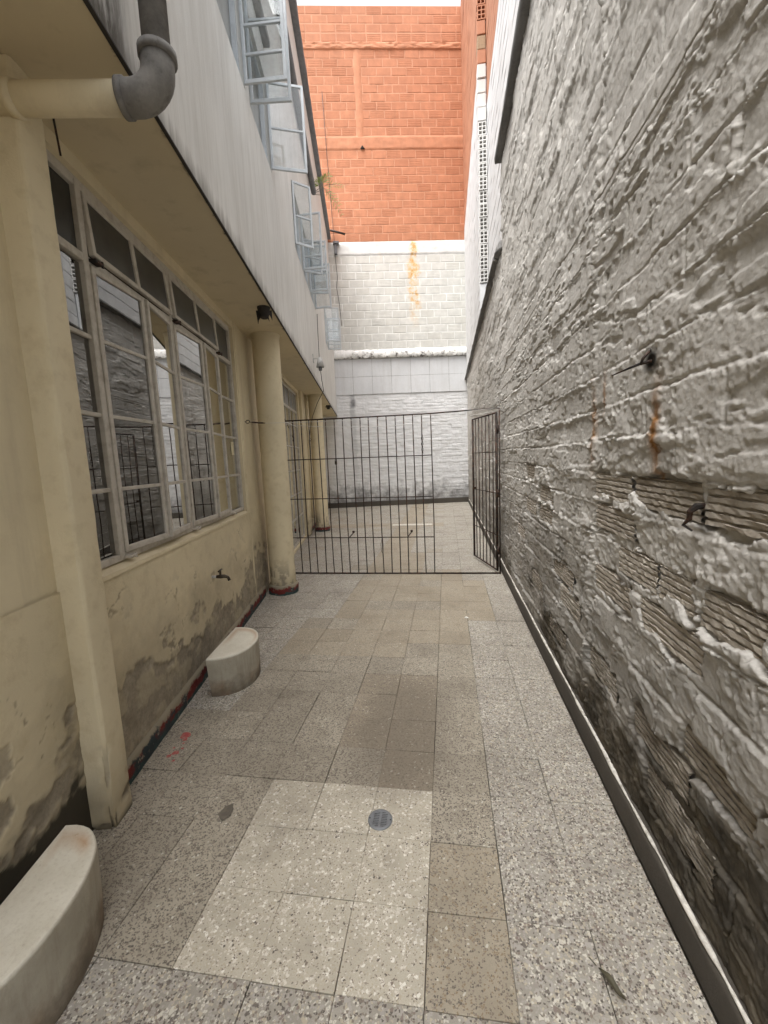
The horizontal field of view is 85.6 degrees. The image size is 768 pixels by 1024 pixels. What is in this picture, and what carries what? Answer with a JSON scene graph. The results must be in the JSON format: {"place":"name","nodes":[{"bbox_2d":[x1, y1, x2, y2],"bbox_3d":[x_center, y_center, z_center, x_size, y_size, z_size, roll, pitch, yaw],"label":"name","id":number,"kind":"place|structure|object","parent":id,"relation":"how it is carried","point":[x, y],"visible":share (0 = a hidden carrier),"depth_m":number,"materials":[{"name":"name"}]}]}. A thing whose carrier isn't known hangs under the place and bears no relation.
{"place":"outdoors","nodes":[
{"label":"outdoors","id":0,"kind":"place"},
{"bbox_2d":[55,502,718,1023],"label":"floor","id":1,"kind":"structure","parent":0,"point":[255,866],"depth_m":1.65,"materials":[{"name":"tile"}]},
{"bbox_2d":[0,825,103,1023],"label":"stone seat","id":2,"kind":"object","parent":1,"relation":"on","point":[51,915],"visible":1,"depth_m":1.19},
{"bbox_2d":[0,0,341,904],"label":"yellow building","id":3,"kind":"structure","parent":1,"relation":"on","point":[148,364],"depth_m":2.14,"materials":[{"name":"paint"}]},
{"bbox_2d":[52,119,61,155],"bbox_3d":[-1.321,-1.519,1.674,0.008,0.103,0.088,-6,8,-27],"label":"soffit nail","id":4,"kind":"object","parent":3,"relation":"attached to","point":[57,138],"visible":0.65,"depth_m":1.68,"materials":[{"name":"black metal"}]},
{"bbox_2d":[0,0,177,121],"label":"drain pipe","id":5,"kind":"object","parent":3,"relation":"attached to","point":[145,91],"visible":1,"depth_m":1.37,"materials":[{"name":"yellow paint"}]},
{"bbox_2d":[46,149,243,568],"bbox_3d":[-1.424,-0.746,2.852,0.044,1.787,2.588,-3,7,-2],"label":"window frame","id":6,"kind":"structure","parent":3,"relation":"in","point":[66,188],"depth_m":1.97,"materials":[{"name":"beige metal"}]},
{"bbox_2d":[212,568,230,580],"bbox_3d":[-1.264,0.490,3.198,0.156,0.096,0.073,-3,7,-2],"label":"water tap","id":7,"kind":"object","parent":3,"relation":"attached to","point":[220,575],"visible":0.96,"depth_m":3.19,"materials":[{"name":"grey metal"}]},
{"bbox_2d":[231,442,233,454],"bbox_3d":[-1.466,-0.614,4.013,0.002,0.125,0.080,-3,7,-2],"label":"paper notice","id":8,"kind":"object","parent":3,"relation":"attached to","point":[232,448],"visible":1,"depth_m":4.01,"materials":[{"name":"beige paper"}]},
{"bbox_2d":[228,0,239,72],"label":"upper window frame","id":9,"kind":"structure","parent":3,"relation":"in","point":[231,4],"depth_m":3.05,"materials":[{"name":"grey metal"}]},
{"bbox_2d":[245,420,263,423],"bbox_3d":[-1.357,-0.948,4.357,0.222,0.044,0.038,-6,8,-27],"label":"turnbuckle hook","id":10,"kind":"object","parent":3,"relation":"attached to","point":[254,422],"visible":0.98,"depth_m":4.35,"materials":[{"name":"black metal"}]},
{"bbox_2d":[285,407,500,422],"bbox_3d":[0.075,-1.087,4.633,2.725,0.118,0.004,-4,7,-9],"label":"clothes line","id":11,"kind":"object","parent":10,"relation":"attached to","point":[382,418],"visible":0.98,"depth_m":4.62,"materials":[{"name":"metal"}]},
{"bbox_2d":[243,12,267,159],"bbox_3d":[-1.137,-3.633,3.584,0.040,0.800,0.784,-3,7,-2],"label":"upper window frame","id":12,"kind":"structure","parent":3,"relation":"in","point":[260,89],"depth_m":3.92,"materials":[{"name":"grey metal"}]},
{"bbox_2d":[256,305,271,322],"bbox_3d":[-1.079,-1.767,3.731,0.140,0.149,0.120,-3,7,-2],"label":"soffit lamp","id":13,"kind":"object","parent":3,"relation":"attached to","point":[264,312],"visible":1,"depth_m":3.70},
{"bbox_2d":[282,381,304,548],"bbox_3d":[-1.610,-0.757,7.015,0.041,2.780,2.350,-3,7,-2],"label":"window","id":14,"kind":"structure","parent":3,"relation":"in","point":[289,397],"depth_m":7.44,"materials":[{"name":"beige metal"}]},
{"bbox_2d":[291,191,300,262],"bbox_3d":[-1.243,-3.901,5.720,0.040,0.800,0.774,-3,7,-2],"label":"upper window frame","id":15,"kind":"structure","parent":3,"relation":"in","point":[297,227],"depth_m":6.06,"materials":[{"name":"grey metal"}]},
{"bbox_2d":[303,236,307,284],"bbox_3d":[-1.281,-4.000,6.508,0.040,0.800,0.744,-3,7,-2],"label":"upper window frame","id":16,"kind":"structure","parent":3,"relation":"in","point":[303,236],"depth_m":6.85,"materials":[{"name":"grey metal"}]},
{"bbox_2d":[309,316,323,461],"bbox_3d":[-1.397,-2.393,8.257,0.108,2.771,0.792,-8,9,-35],"label":"hanging cable","id":17,"kind":"object","parent":3,"relation":"hanging from","point":[321,379],"visible":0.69,"depth_m":8.01,"materials":[{"name":"black rubber"}]},
{"bbox_2d":[313,354,323,370],"bbox_3d":[-1.082,-2.476,6.850,0.185,0.275,0.136,-3,7,-2],"label":"wall lamp","id":18,"kind":"object","parent":3,"relation":"attached to","point":[320,365],"visible":0.99,"depth_m":6.82,"materials":[{"name":"white plastic"}]},
{"bbox_2d":[314,172,343,214],"bbox_3d":[-1.042,-5.964,7.757,0.652,0.801,0.205,-3,7,-2],"label":"gutter plant","id":19,"kind":"object","parent":3,"relation":"attached to","point":[321,178],"visible":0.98,"depth_m":7.75,"materials":[{"name":"green plant"}]},
{"bbox_2d":[330,229,344,234],"bbox_3d":[-1.361,-8.192,12.142,0.455,0.158,0.062,-3,7,-8],"label":"iron rod","id":20,"kind":"object","parent":3,"relation":"attached to","point":[338,232],"visible":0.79,"depth_m":12.12,"materials":[{"name":"metal"}]},
{"bbox_2d":[285,409,500,426],"bbox_3d":[0.155,-1.071,4.769,2.554,0.160,0.004,-3,7,-6],"label":"clothes line","id":21,"kind":"object","parent":3,"relation":"attached to","point":[404,424],"visible":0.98,"depth_m":4.79,"materials":[{"name":"metal"}]},
{"bbox_2d":[206,627,260,696],"bbox_3d":[-1.027,1.044,2.952,0.263,0.271,0.519,-3,7,-2],"label":"stone seat","id":22,"kind":"object","parent":1,"relation":"on","point":[233,665],"visible":1,"depth_m":2.77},
{"bbox_2d":[368,809,391,830],"bbox_3d":[-0.016,1.288,1.739,0.103,0.008,0.103,-1,7,9],"label":"floor drain","id":23,"kind":"object","parent":1,"relation":"on","point":[379,819],"visible":1,"depth_m":1.73,"materials":[{"name":"grey plastic"}]},
{"bbox_2d":[285,407,500,573],"bbox_3d":[0.000,-0.212,5.375,2.919,2.060,0.137,-1,7,9],"label":"iron grille","id":24,"kind":"object","parent":1,"relation":"on","point":[371,497],"visible":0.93,"depth_m":5.35,"materials":[{"name":"black metal"}]},
{"bbox_2d":[472,412,498,570],"bbox_3d":[1.348,-0.283,5.558,0.039,1.981,0.909,-3,7,-7],"label":"gate leaf","id":25,"kind":"object","parent":24,"relation":"attached to","point":[496,478],"visible":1,"depth_m":5.48,"materials":[{"name":"black metal"}]},
{"bbox_2d":[323,391,468,507],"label":"back wall","id":26,"kind":"structure","parent":1,"relation":"on","point":[450,456],"depth_m":13.28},
{"bbox_2d":[334,356,466,395],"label":"panel wall","id":27,"kind":"structure","parent":26,"relation":"attached to","point":[399,375],"depth_m":12.98,"materials":[{"name":"white tile"}]},
{"bbox_2d":[328,240,465,359],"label":"white brick wall","id":28,"kind":"structure","parent":27,"relation":"on","point":[401,299],"depth_m":12.72,"materials":[{"name":"white brick"}]},
{"bbox_2d":[333,241,338,254],"bbox_3d":[-1.426,-7.870,12.367,0.180,0.350,0.130,-3,7,-2],"label":"insulator bracket","id":29,"kind":"object","parent":28,"relation":"attached to","point":[335,243],"visible":1,"depth_m":12.33,"materials":[{"name":"grey metal"}]},
{"bbox_2d":[297,5,463,242],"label":"orange brick wall","id":30,"kind":"structure","parent":28,"relation":"on","point":[385,82],"depth_m":12.08,"materials":[{"name":"brick"}]},
{"bbox_2d":[322,95,341,325],"bbox_3d":[-1.536,-8.868,12.281,0.224,6.400,0.016,-3,7,-3],"label":"wall cable","id":31,"kind":"object","parent":30,"relation":"attached to","point":[331,206],"depth_m":12.23,"materials":[{"name":"black rubber"}]},
{"bbox_2d":[589,957,625,999],"bbox_3d":[0.633,1.319,1.177,0.018,0.018,0.118,-5,8,-22],"label":"fallen leaf","id":32,"kind":"object","parent":1,"relation":"on","point":[611,980],"visible":1,"depth_m":1.16,"materials":[{"name":"plant"}]},
{"bbox_2d":[465,0,767,1023],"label":"rough wall","id":33,"kind":"structure","parent":1,"relation":"on","point":[631,154],"depth_m":1.43,"materials":[{"name":"concrete"}]},
{"bbox_2d":[460,0,487,365],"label":"hollow brick wall","id":34,"kind":"structure","parent":33,"relation":"on","point":[473,44],"depth_m":8.36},
{"bbox_2d":[485,0,518,276],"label":"white side wall","id":35,"kind":"structure","parent":33,"relation":"on","point":[500,20],"depth_m":6.26,"materials":[{"name":"white paint"}]},
{"bbox_2d":[612,348,651,375],"bbox_3d":[0.859,-0.520,1.435,0.028,0.070,0.143,-8,9,-37],"label":"iron bar stub","id":36,"kind":"object","parent":33,"relation":"attached to","point":[642,362],"visible":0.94,"depth_m":1.41,"materials":[{"name":"black metal"}]},
{"bbox_2d":[682,503,705,531],"bbox_3d":[0.869,0.015,1.166,0.055,0.083,0.028,5,10,44],"label":"iron hook","id":37,"kind":"object","parent":33,"relation":"attached to","point":[694,507],"visible":1,"depth_m":1.16,"materials":[{"name":"brown metal"}]},
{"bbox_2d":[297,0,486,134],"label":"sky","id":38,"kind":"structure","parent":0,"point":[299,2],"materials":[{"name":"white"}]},
{"bbox_2d":[136,552,704,1006],"bbox_3d":[-0.080,1.016,3.898,2.731,0.005,5.954,-1,7,9],"label":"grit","id":39,"kind":"object","parent":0,"point":[626,846],"visible":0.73,"depth_m":1.58,"materials":[{"name":"grey gravel"}]}
]}

